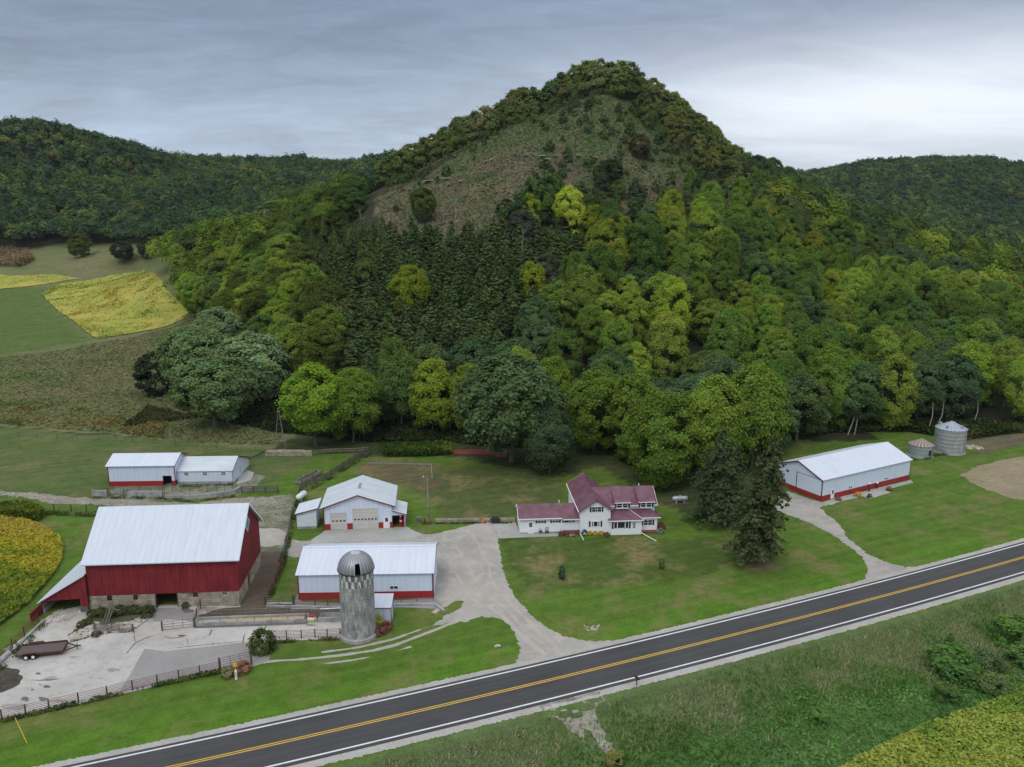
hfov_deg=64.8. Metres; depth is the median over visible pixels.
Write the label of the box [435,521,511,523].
weeds
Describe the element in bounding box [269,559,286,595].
weeds
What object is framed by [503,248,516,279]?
pine tree
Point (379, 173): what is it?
ridge tree
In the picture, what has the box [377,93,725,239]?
hill grass
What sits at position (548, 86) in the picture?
ridge tree
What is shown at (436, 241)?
pine tree
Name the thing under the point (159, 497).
weeds
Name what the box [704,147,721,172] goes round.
ridge tree
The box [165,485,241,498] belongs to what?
concrete wall
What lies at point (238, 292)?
broadleaf tree
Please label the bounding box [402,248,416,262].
pine tree
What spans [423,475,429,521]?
yard light pole
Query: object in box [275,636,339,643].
weeds
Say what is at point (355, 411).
broadleaf tree
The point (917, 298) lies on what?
broadleaf tree
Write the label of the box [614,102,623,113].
hill shrub
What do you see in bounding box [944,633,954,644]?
shrub
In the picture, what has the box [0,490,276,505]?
rocky track
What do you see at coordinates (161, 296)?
soybean field
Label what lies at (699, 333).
broadleaf tree
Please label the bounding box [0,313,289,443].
meadow grass
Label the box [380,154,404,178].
ridge tree
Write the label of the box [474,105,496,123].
ridge tree
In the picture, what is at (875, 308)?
broadleaf tree
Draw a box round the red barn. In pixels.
[29,503,263,621]
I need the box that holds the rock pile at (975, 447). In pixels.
[966,445,983,449]
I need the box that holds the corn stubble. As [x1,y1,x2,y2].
[0,245,35,266]
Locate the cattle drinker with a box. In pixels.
[304,606,330,622]
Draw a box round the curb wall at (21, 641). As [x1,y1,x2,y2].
[0,619,44,663]
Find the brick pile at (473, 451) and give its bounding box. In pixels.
[452,449,506,456]
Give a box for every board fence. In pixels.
[0,613,38,654]
[241,486,278,492]
[282,489,299,558]
[299,447,370,490]
[315,447,367,453]
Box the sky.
[0,0,1023,169]
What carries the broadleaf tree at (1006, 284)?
on the ground at (612, 588)
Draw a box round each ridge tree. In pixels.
[370,163,393,187]
[375,159,398,184]
[375,161,390,187]
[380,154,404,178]
[389,150,411,172]
[394,150,411,170]
[397,148,412,171]
[402,143,422,165]
[409,143,425,168]
[413,143,427,165]
[415,137,430,166]
[424,133,442,161]
[431,135,444,159]
[435,126,447,156]
[438,136,449,154]
[446,116,467,148]
[446,123,462,152]
[446,132,462,152]
[457,127,468,144]
[459,114,475,145]
[459,118,479,140]
[468,109,480,141]
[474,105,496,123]
[474,106,495,132]
[474,113,499,133]
[483,108,500,130]
[493,99,512,124]
[495,99,509,127]
[495,110,504,127]
[501,103,517,124]
[504,87,521,116]
[508,89,526,120]
[513,86,536,115]
[520,95,539,117]
[524,86,543,112]
[533,92,549,106]
[536,89,557,111]
[541,80,559,107]
[549,79,567,103]
[552,72,564,91]
[555,79,577,104]
[564,63,581,100]
[568,70,587,97]
[573,60,592,95]
[580,60,597,95]
[583,61,601,95]
[590,63,610,93]
[592,58,606,90]
[593,60,623,94]
[603,71,631,96]
[605,65,620,84]
[609,66,629,97]
[616,60,633,91]
[624,61,641,97]
[624,71,640,96]
[625,77,641,100]
[635,70,647,97]
[637,83,659,103]
[639,88,655,116]
[640,99,657,127]
[648,77,661,95]
[652,86,665,112]
[656,91,671,111]
[658,108,676,124]
[660,83,669,104]
[663,97,680,115]
[663,112,676,139]
[666,123,686,148]
[670,105,687,127]
[671,94,681,115]
[674,102,689,118]
[676,116,691,137]
[683,114,698,132]
[686,145,704,166]
[689,124,707,144]
[689,133,706,156]
[691,113,705,129]
[694,152,712,175]
[698,114,708,124]
[702,129,719,149]
[703,124,717,141]
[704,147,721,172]
[707,128,721,146]
[708,141,721,158]
[714,127,723,149]
[714,155,732,178]
[720,141,732,154]
[722,177,735,195]
[723,151,736,170]
[725,155,743,178]
[726,145,740,157]
[728,173,744,186]
[734,157,745,171]
[736,146,746,158]
[743,170,751,187]
[744,167,760,185]
[745,151,752,158]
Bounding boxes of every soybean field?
[0,274,78,288]
[43,270,187,337]
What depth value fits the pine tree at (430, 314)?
246.48 m
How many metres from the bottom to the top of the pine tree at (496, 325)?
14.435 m
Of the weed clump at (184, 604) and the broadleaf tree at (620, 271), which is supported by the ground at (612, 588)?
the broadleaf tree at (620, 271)
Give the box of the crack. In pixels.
[169,640,247,648]
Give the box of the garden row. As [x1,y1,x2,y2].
[378,439,452,456]
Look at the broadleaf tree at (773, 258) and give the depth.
292.57 m
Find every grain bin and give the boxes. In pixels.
[906,438,934,458]
[933,421,967,455]
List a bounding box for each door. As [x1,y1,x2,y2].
[330,513,346,529]
[352,508,378,528]
[383,517,389,527]
[433,549,436,591]
[528,522,533,532]
[632,522,635,532]
[795,471,821,500]
[830,489,834,498]
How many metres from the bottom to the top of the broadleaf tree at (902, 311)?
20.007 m
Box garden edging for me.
[367,462,432,478]
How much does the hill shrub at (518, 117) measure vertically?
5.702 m
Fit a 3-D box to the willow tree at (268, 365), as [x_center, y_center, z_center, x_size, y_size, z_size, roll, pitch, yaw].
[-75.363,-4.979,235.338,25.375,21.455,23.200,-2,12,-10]
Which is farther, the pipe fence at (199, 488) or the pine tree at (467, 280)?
the pine tree at (467, 280)
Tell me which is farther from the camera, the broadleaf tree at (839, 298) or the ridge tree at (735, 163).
the ridge tree at (735, 163)
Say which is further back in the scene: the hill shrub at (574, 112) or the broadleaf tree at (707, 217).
the hill shrub at (574, 112)
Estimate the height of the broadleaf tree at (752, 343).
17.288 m
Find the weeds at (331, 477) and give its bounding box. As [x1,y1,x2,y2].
[302,451,372,490]
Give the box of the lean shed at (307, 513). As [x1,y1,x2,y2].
[295,498,320,528]
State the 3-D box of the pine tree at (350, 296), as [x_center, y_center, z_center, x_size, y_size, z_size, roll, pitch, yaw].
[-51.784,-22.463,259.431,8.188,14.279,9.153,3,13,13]
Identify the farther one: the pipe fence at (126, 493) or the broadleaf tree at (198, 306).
the broadleaf tree at (198, 306)
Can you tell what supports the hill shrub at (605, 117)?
on the ground at (612, 588)
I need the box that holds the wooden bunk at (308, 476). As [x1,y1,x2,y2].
[295,469,321,483]
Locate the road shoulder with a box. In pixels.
[34,538,1023,766]
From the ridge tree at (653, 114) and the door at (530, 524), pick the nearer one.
the door at (530, 524)
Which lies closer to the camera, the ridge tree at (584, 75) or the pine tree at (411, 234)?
the pine tree at (411, 234)
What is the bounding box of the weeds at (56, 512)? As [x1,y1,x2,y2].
[44,509,95,516]
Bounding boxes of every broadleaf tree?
[67,233,93,256]
[108,240,134,262]
[131,351,171,396]
[136,240,150,257]
[174,271,199,308]
[175,275,199,314]
[182,276,203,314]
[191,275,212,315]
[194,257,219,276]
[199,277,222,309]
[201,261,231,299]
[205,246,232,266]
[208,291,233,309]
[209,300,227,308]
[211,285,233,299]
[215,265,241,282]
[215,280,231,293]
[218,300,248,336]
[224,248,237,265]
[224,268,248,298]
[229,247,248,265]
[231,282,259,309]
[232,298,258,332]
[236,313,274,351]
[237,249,264,268]
[237,286,279,331]
[238,230,265,258]
[238,253,256,281]
[239,279,258,294]
[245,258,272,281]
[246,255,272,273]
[248,271,275,283]
[254,286,279,314]
[256,240,284,256]
[257,234,274,248]
[257,298,288,329]
[258,266,285,287]
[259,249,280,263]
[264,214,293,236]
[264,232,305,257]
[265,255,293,274]
[265,313,298,352]
[267,316,299,367]
[270,222,298,237]
[273,279,302,310]
[274,361,343,445]
[275,256,306,269]
[275,269,308,303]
[277,242,319,272]
[277,321,320,380]
[283,266,310,294]
[283,290,298,313]
[285,289,314,314]
[287,294,309,323]
[288,302,322,324]
[289,204,306,228]
[290,273,344,316]
[291,215,309,235]
[291,323,346,376]
[297,262,328,292]
[299,218,321,232]
[300,200,318,216]
[303,303,349,363]
[305,216,326,240]
[308,201,341,241]
[309,314,349,355]
[313,189,327,202]
[315,196,339,219]
[318,365,382,441]
[323,208,348,238]
[325,185,338,202]
[331,182,361,212]
[335,188,366,219]
[335,296,358,327]
[336,366,380,428]
[339,174,370,198]
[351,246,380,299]
[372,352,429,423]
[375,336,412,417]
[386,264,431,309]
[408,356,453,430]
[409,186,438,221]
[444,360,487,430]
[502,345,537,428]
[506,209,540,249]
[518,260,546,301]
[536,252,560,283]
[537,279,578,329]
[540,355,572,402]
[541,327,583,386]
[556,250,594,290]
[561,378,608,432]
[566,367,623,452]
[567,264,605,327]
[571,305,605,365]
[576,204,609,241]
[576,305,609,355]
[577,251,601,293]
[579,241,620,296]
[584,216,630,271]
[593,260,624,283]
[594,288,624,322]
[595,317,636,369]
[596,198,621,238]
[598,158,624,182]
[608,212,630,254]
[608,370,663,462]
[608,374,643,447]
[612,287,649,344]
[613,274,643,321]
[616,223,651,271]
[622,388,702,492]
[624,340,653,373]
[626,223,667,285]
[628,212,666,266]
[629,133,651,158]
[640,271,673,315]
[642,202,680,232]
[644,309,687,368]
[646,295,674,338]
[647,320,689,380]
[653,275,692,336]
[656,187,686,218]
[659,209,693,257]
[660,235,686,272]
[667,242,700,289]
[675,369,747,483]
[682,240,714,279]
[683,169,695,192]
[683,232,716,269]
[686,271,713,316]
[688,195,711,221]
[689,298,729,343]
[690,204,713,227]
[691,209,723,242]
[693,180,726,216]
[696,261,736,315]
[703,326,741,361]
[706,306,752,362]
[708,235,741,299]
[714,225,742,268]
[720,361,793,467]
[721,326,749,360]
[722,280,755,317]
[722,316,758,352]
[724,204,753,231]
[725,200,748,230]
[728,216,743,232]
[729,177,752,213]
[733,300,757,328]
[736,346,774,368]
[738,253,765,289]
[739,219,768,272]
[740,275,777,305]
[746,205,776,236]
[748,199,770,217]
[749,188,776,207]
[750,303,780,363]
[753,293,785,343]
[756,209,785,242]
[756,217,776,251]
[757,238,780,257]
[757,326,803,363]
[760,248,784,283]
[761,286,796,304]
[765,340,797,370]
[768,206,791,222]
[771,352,809,409]
[772,213,795,259]
[773,275,812,301]
[776,206,796,230]
[776,241,793,277]
[779,300,808,328]
[780,254,797,276]
[786,319,822,373]
[787,271,826,303]
[788,245,818,270]
[790,215,804,250]
[790,258,823,290]
[792,231,804,254]
[794,323,839,388]
[800,229,830,252]
[803,218,828,246]
[806,243,827,277]
[807,301,840,323]
[807,341,848,423]
[810,261,825,288]
[811,227,834,253]
[814,346,862,425]
[819,291,856,321]
[820,305,857,325]
[820,317,850,348]
[822,268,846,299]
[823,243,854,286]
[828,218,857,259]
[829,267,874,307]
[838,334,858,357]
[839,322,856,347]
[845,222,866,246]
[848,256,880,299]
[850,332,886,392]
[851,307,879,327]
[852,244,880,267]
[854,316,880,355]
[856,284,883,319]
[863,324,902,363]
[867,352,920,429]
[870,291,902,314]
[873,267,903,308]
[876,288,918,318]
[877,310,914,334]
[879,255,902,273]
[879,255,912,282]
[884,308,919,329]
[885,325,908,338]
[888,278,917,296]
[898,326,934,356]
[902,260,934,294]
[902,294,924,320]
[903,298,934,328]
[914,277,945,316]
[918,269,946,298]
[923,276,952,318]
[924,309,939,320]
[927,317,952,335]
[929,327,948,341]
[932,316,962,340]
[936,265,961,291]
[940,304,966,325]
[942,292,975,320]
[945,337,1001,415]
[949,323,985,343]
[950,283,971,291]
[953,315,971,324]
[956,288,980,310]
[958,269,981,291]
[964,317,1005,341]
[965,289,977,294]
[965,315,983,325]
[966,330,1011,355]
[968,342,1000,405]
[972,303,1013,327]
[974,294,985,309]
[974,304,996,315]
[976,284,1004,304]
[978,313,1006,328]
[979,279,997,289]
[985,293,1005,313]
[986,283,1009,306]
[988,333,1023,409]
[996,279,1013,289]
[997,289,1023,310]
[998,275,1023,292]
[1000,354,1023,419]
[1004,316,1023,352]
[1006,302,1023,320]
[1015,289,1023,299]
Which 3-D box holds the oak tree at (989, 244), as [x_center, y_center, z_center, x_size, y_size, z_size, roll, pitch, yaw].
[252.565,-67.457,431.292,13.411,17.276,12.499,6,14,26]
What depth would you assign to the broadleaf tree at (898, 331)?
252.67 m
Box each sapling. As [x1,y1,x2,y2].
[558,565,565,579]
[658,558,664,567]
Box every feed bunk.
[194,606,325,627]
[319,608,340,621]
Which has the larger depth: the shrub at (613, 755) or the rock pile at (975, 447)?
the rock pile at (975, 447)
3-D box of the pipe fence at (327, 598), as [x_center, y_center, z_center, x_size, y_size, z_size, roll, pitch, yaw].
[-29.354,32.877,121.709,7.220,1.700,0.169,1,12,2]
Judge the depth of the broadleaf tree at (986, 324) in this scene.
263.81 m
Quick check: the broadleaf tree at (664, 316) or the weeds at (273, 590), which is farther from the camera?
the broadleaf tree at (664, 316)
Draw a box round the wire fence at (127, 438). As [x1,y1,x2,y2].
[1,431,255,449]
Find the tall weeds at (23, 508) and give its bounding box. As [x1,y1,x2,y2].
[0,499,45,519]
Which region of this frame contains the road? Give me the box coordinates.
[61,542,1023,766]
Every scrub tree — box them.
[463,220,474,233]
[476,223,490,241]
[494,198,515,217]
[501,209,511,224]
[539,208,551,225]
[551,213,564,233]
[556,226,572,238]
[570,225,586,243]
[573,180,591,201]
[583,193,598,208]
[593,171,610,193]
[606,184,622,195]
[611,180,626,199]
[612,194,620,209]
[625,210,635,221]
[627,180,640,197]
[628,192,645,203]
[628,197,644,217]
[639,185,647,197]
[659,181,674,195]
[665,176,675,187]
[682,190,691,199]
[682,199,693,215]
[693,171,703,186]
[706,167,717,183]
[718,175,732,190]
[721,185,729,196]
[725,196,731,206]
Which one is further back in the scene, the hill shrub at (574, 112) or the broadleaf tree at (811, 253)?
the hill shrub at (574, 112)
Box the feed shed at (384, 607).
[374,593,393,622]
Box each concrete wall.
[91,490,107,495]
[127,491,162,496]
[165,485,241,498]
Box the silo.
[337,550,376,644]
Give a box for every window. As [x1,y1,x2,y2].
[550,520,560,522]
[590,507,596,511]
[593,521,597,526]
[617,522,624,528]
[642,520,649,524]
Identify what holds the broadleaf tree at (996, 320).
on the ground at (612, 588)
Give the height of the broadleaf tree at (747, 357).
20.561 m
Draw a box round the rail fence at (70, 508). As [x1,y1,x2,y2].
[53,504,97,511]
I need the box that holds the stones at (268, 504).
[247,496,292,515]
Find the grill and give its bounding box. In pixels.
[490,516,500,523]
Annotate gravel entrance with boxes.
[539,689,618,754]
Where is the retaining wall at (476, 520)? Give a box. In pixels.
[435,518,514,521]
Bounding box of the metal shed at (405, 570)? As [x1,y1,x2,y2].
[295,542,438,599]
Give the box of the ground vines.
[600,627,1023,766]
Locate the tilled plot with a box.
[960,456,1023,499]
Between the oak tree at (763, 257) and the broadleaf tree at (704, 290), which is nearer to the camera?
the broadleaf tree at (704, 290)
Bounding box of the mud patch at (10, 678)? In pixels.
[0,667,22,692]
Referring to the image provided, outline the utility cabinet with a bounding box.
[416,516,421,521]
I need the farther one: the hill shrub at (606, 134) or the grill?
the hill shrub at (606, 134)
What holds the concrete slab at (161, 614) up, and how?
on the concrete yard at (97, 658)
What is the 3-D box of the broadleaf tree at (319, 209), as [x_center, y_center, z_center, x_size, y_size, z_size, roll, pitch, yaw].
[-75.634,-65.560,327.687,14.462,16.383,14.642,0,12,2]
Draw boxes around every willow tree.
[151,324,229,389]
[164,353,263,426]
[190,306,244,349]
[215,330,296,399]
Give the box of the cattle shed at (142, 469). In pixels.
[105,452,249,485]
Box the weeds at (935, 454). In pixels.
[911,453,948,460]
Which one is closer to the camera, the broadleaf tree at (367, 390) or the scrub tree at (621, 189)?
the broadleaf tree at (367, 390)
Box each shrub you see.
[220,665,234,679]
[231,659,254,675]
[245,626,279,656]
[374,626,386,636]
[375,614,383,625]
[377,620,393,632]
[385,181,391,187]
[390,177,399,185]
[393,204,399,211]
[400,174,408,182]
[408,168,415,178]
[420,169,428,175]
[441,165,452,176]
[442,148,450,158]
[469,143,476,150]
[480,131,487,141]
[514,114,521,123]
[517,188,523,196]
[530,115,538,122]
[538,159,550,169]
[541,122,549,129]
[545,140,555,150]
[549,165,554,173]
[557,164,566,176]
[558,114,566,123]
[562,151,573,162]
[564,146,571,153]
[571,110,578,115]
[582,121,592,133]
[582,157,591,168]
[583,113,588,120]
[584,99,591,108]
[588,155,595,163]
[592,165,600,175]
[600,115,608,123]
[600,128,608,138]
[603,748,625,766]
[609,128,615,134]
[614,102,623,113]
[614,156,622,163]
[624,126,633,135]
[625,117,634,128]
[633,98,640,109]
[651,183,659,192]
[655,133,663,144]
[656,528,664,533]
[657,521,665,528]
[667,156,673,164]
[671,142,680,154]
[808,707,830,724]
[923,639,983,681]
[930,681,961,705]
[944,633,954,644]
[950,658,985,688]
[968,647,1008,673]
[975,669,1009,694]
[985,611,1023,648]
[1001,638,1023,667]
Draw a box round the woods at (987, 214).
[744,151,1023,250]
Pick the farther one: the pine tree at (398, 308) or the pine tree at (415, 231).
the pine tree at (415, 231)
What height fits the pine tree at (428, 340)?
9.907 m
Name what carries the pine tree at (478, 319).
on the ground at (612, 588)
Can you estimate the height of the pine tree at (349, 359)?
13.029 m
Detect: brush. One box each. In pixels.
[123,389,634,466]
[785,416,1023,439]
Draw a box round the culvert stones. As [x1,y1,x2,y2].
[584,625,599,630]
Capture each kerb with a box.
[265,605,339,608]
[393,603,444,611]
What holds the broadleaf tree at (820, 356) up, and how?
on the ground at (612, 588)
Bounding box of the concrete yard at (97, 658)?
[0,602,340,717]
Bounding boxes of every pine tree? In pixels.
[322,259,331,278]
[323,247,333,269]
[328,258,342,278]
[328,296,337,311]
[330,266,338,278]
[333,244,344,272]
[340,328,364,355]
[340,339,360,371]
[341,259,353,279]
[341,278,350,299]
[341,306,356,335]
[342,244,355,270]
[344,236,357,263]
[344,291,359,329]
[348,280,361,304]
[350,340,363,366]
[352,300,369,331]
[353,332,364,352]
[354,239,365,261]
[356,225,367,251]
[357,242,366,262]
[357,334,375,367]
[358,270,374,296]
[358,307,376,336]
[359,288,370,317]
[361,319,375,348]
[361,351,376,379]
[362,279,376,299]
[362,329,376,356]
[365,236,375,251]
[365,349,379,372]
[367,296,379,325]
[369,311,383,335]
[370,249,389,270]
[371,235,376,252]
[371,279,382,308]
[371,322,384,346]
[374,324,389,351]
[375,231,386,257]
[375,329,389,355]
[376,283,389,312]
[377,253,391,280]
[379,271,389,292]
[379,297,391,317]
[380,302,396,325]
[381,231,389,264]
[382,290,398,316]
[384,220,393,242]
[384,274,393,300]
[384,307,398,336]
[385,244,394,269]
[385,325,397,337]
[387,230,401,252]
[387,248,402,273]
[388,243,400,265]
[389,225,401,252]
[392,296,405,329]
[394,259,402,278]
[394,313,413,339]
[396,304,415,330]
[397,316,415,340]
[398,229,406,254]
[399,231,410,256]
[400,251,406,265]
[401,326,413,350]
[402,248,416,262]
[402,257,411,276]
[404,232,414,248]
[404,332,418,353]
[406,214,416,243]
[409,298,422,322]
[410,228,422,245]
[410,248,424,275]
[411,308,424,332]
[412,330,425,349]
[414,236,428,263]
[414,294,428,328]
[415,224,433,256]
[416,315,435,345]
[419,324,438,344]
[420,262,431,277]
[420,302,439,336]
[423,236,434,259]
[424,248,439,274]
[424,336,432,357]
[427,284,436,310]
[428,224,436,238]
[429,262,442,294]
[429,282,440,317]
[431,242,445,271]
[431,319,444,343]
[432,225,444,245]
[432,237,443,250]
[435,319,457,350]
[436,291,447,325]
[436,304,453,327]
[439,255,457,282]
[440,265,453,290]
[440,281,452,314]
[442,249,456,268]
[443,220,455,250]
[443,230,454,256]
[443,327,457,357]
[446,276,459,295]
[447,286,462,316]
[448,276,463,308]
[449,268,459,279]
[450,234,463,263]
[452,308,464,338]
[453,272,466,297]
[455,251,463,272]
[455,330,465,372]
[456,319,472,350]
[458,225,467,249]
[458,276,474,305]
[459,248,474,281]
[459,261,473,284]
[459,286,468,307]
[459,298,479,331]
[459,304,473,323]
[460,281,474,307]
[462,231,478,249]
[462,242,474,266]
[463,224,475,249]
[467,318,478,335]
[469,287,483,315]
[470,251,482,278]
[471,274,483,300]
[472,271,487,291]
[473,307,486,325]
[473,322,482,338]
[475,296,494,322]
[475,321,493,358]
[476,229,487,252]
[477,236,487,256]
[477,241,495,276]
[478,285,493,320]
[479,240,494,272]
[483,265,491,292]
[485,218,499,251]
[485,266,499,288]
[486,311,499,340]
[488,270,505,309]
[489,308,505,346]
[489,329,502,347]
[490,245,496,266]
[492,217,509,248]
[492,291,505,310]
[493,273,511,305]
[494,229,509,258]
[494,249,505,265]
[495,232,512,259]
[496,267,505,290]
[498,247,516,272]
[498,303,510,341]
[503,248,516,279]
[503,280,523,314]
[503,303,511,331]
[504,305,518,335]
[506,286,520,326]
[507,247,518,268]
[507,269,527,301]
[510,224,526,248]
[511,309,528,338]
[512,246,525,280]
[513,238,521,263]
[515,273,528,310]
[520,286,536,320]
[523,240,534,261]
[527,218,538,250]
[527,272,538,292]
[530,223,543,254]
[533,284,538,306]
[534,228,550,261]
[534,250,539,261]
[539,229,550,246]
[541,261,549,283]
[546,242,562,264]
[546,263,558,281]
[547,225,557,240]
[548,277,563,312]
[550,235,562,262]
[556,234,566,259]
[561,236,572,259]
[571,232,578,252]
[572,233,586,252]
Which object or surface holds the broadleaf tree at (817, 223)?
on the ground at (612, 588)
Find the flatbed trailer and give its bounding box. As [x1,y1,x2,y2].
[9,640,80,660]
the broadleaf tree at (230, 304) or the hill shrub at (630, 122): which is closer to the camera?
the broadleaf tree at (230, 304)
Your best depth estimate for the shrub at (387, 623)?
114.74 m
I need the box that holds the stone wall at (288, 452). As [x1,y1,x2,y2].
[265,450,312,455]
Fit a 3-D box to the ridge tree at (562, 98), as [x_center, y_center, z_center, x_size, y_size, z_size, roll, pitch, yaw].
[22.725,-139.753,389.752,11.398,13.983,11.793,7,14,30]
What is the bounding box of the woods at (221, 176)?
[0,115,442,256]
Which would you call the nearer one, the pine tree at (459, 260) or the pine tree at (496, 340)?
the pine tree at (496, 340)
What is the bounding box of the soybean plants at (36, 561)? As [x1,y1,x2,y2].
[0,515,63,621]
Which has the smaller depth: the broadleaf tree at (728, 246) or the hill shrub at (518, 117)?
the broadleaf tree at (728, 246)
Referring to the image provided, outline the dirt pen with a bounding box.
[198,551,340,617]
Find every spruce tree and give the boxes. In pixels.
[680,428,752,531]
[722,435,791,565]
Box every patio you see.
[493,522,558,537]
[861,489,889,498]
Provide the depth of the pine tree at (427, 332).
239.11 m
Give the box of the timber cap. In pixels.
[435,518,479,518]
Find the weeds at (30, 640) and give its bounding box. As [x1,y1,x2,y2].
[0,622,48,669]
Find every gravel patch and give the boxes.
[110,474,265,501]
[252,494,293,551]
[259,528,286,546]
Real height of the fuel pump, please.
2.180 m
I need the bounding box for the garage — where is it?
[319,475,407,529]
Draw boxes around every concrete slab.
[121,642,269,691]
[152,608,193,620]
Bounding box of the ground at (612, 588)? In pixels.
[0,94,1023,766]
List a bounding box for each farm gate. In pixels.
[92,624,113,631]
[93,622,133,631]
[161,617,194,630]
[218,650,251,667]
[264,595,293,604]
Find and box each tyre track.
[417,529,481,541]
[432,572,484,612]
[444,554,548,655]
[455,546,543,643]
[471,534,559,647]
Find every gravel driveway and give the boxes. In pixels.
[286,522,609,662]
[775,491,913,580]
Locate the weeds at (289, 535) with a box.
[279,491,300,561]
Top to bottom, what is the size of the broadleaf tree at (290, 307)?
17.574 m
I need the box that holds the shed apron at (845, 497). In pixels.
[822,480,912,504]
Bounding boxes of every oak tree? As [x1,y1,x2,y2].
[410,344,458,398]
[444,335,494,379]
[450,352,570,461]
[489,338,537,391]
[506,337,542,362]
[513,295,561,351]
[522,319,564,358]
[522,406,576,473]
[582,347,635,414]
[589,354,628,415]
[616,267,655,307]
[622,370,657,412]
[635,202,665,225]
[642,377,686,393]
[647,269,697,304]
[658,391,708,466]
[663,388,685,420]
[670,354,709,388]
[672,374,690,390]
[675,221,709,248]
[678,375,705,393]
[687,355,742,388]
[688,349,716,373]
[693,368,733,377]
[704,215,731,256]
[729,375,775,433]
[733,231,754,265]
[737,246,772,294]
[741,154,770,180]
[748,396,800,451]
[749,183,777,201]
[762,159,776,166]
[763,165,779,174]
[764,262,797,300]
[767,173,789,200]
[768,156,783,167]
[768,176,795,206]
[769,165,788,184]
[776,194,806,213]
[782,372,835,441]
[783,165,803,192]
[789,296,823,325]
[798,210,814,235]
[800,185,823,217]
[805,180,823,201]
[810,194,826,212]
[819,185,832,209]
[826,200,854,222]
[828,232,838,252]
[830,360,891,421]
[836,242,864,256]
[850,202,863,222]
[853,207,871,222]
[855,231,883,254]
[858,214,886,234]
[863,356,913,412]
[866,235,890,248]
[874,245,894,256]
[890,225,916,246]
[893,243,911,264]
[899,354,948,417]
[902,249,924,265]
[906,348,953,405]
[909,217,930,249]
[910,251,933,269]
[912,326,937,344]
[920,352,987,418]
[930,259,948,271]
[933,338,961,351]
[937,336,963,345]
[942,255,964,273]
[949,234,970,256]
[949,265,963,281]
[956,260,980,282]
[970,279,986,285]
[976,241,996,253]
[985,238,1004,248]
[999,328,1021,339]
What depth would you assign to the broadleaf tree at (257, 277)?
299.93 m
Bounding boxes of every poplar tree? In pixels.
[505,192,529,221]
[520,192,541,231]
[522,171,544,209]
[535,172,559,222]
[545,174,565,218]
[551,184,583,226]
[567,203,590,243]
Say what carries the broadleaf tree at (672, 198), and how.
on the ground at (612, 588)
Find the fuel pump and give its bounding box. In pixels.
[399,515,402,525]
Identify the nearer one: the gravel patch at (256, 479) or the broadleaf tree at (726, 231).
the gravel patch at (256, 479)
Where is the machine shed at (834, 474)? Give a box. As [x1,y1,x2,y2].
[777,442,912,500]
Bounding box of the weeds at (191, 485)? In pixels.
[174,483,232,486]
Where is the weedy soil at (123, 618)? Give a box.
[68,609,147,641]
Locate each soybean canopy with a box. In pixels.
[0,274,73,288]
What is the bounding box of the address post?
[233,663,236,679]
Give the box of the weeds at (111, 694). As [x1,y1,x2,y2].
[0,663,250,722]
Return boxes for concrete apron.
[237,470,253,483]
[291,593,442,608]
[309,527,423,542]
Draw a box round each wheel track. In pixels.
[263,620,458,663]
[321,623,438,652]
[323,646,410,663]
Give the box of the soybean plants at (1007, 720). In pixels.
[839,686,1023,766]
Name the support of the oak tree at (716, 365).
on the ground at (612, 588)
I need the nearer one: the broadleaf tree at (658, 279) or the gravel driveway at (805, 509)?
the gravel driveway at (805, 509)
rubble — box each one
[46,608,81,622]
[68,612,154,640]
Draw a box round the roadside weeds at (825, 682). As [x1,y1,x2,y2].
[341,586,1023,766]
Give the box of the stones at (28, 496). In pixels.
[1,493,51,498]
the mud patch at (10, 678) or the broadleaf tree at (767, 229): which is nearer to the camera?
the mud patch at (10, 678)
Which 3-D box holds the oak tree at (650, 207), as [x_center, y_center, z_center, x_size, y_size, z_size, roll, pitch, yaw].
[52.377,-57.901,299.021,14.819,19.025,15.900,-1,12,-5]
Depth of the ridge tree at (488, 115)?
381.95 m
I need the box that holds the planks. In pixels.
[101,601,114,625]
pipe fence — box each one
[0,662,220,717]
[107,487,162,493]
[164,484,232,492]
[193,599,200,626]
[260,628,340,638]
[265,553,283,603]
[293,596,339,605]
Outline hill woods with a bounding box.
[144,168,1023,290]
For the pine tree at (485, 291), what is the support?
on the ground at (612, 588)
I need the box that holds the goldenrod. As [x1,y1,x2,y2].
[0,400,166,437]
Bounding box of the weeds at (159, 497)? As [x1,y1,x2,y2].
[91,494,234,502]
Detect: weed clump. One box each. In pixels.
[75,619,87,627]
[84,617,92,625]
[85,609,98,618]
[90,631,100,637]
[91,606,108,618]
[102,610,116,619]
[111,604,126,617]
[125,604,139,614]
[135,607,145,614]
[140,609,154,618]
[141,604,155,613]
[180,601,189,608]
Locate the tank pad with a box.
[671,502,688,503]
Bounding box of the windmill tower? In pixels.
[274,410,286,449]
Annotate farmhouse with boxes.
[515,473,661,540]
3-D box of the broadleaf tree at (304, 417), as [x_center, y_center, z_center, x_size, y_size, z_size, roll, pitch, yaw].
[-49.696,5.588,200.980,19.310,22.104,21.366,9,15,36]
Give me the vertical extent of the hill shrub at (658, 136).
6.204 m
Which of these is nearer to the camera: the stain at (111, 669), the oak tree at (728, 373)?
the stain at (111, 669)
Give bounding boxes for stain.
[0,703,27,709]
[44,676,57,679]
[49,699,68,701]
[107,668,119,671]
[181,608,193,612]
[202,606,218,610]
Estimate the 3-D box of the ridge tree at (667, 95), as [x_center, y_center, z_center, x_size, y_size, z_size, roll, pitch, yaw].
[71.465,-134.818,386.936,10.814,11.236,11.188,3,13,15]
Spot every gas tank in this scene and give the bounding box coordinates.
[296,490,306,501]
[672,495,687,502]
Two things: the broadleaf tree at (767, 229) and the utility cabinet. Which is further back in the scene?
the broadleaf tree at (767, 229)
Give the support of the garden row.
on the ground at (612, 588)

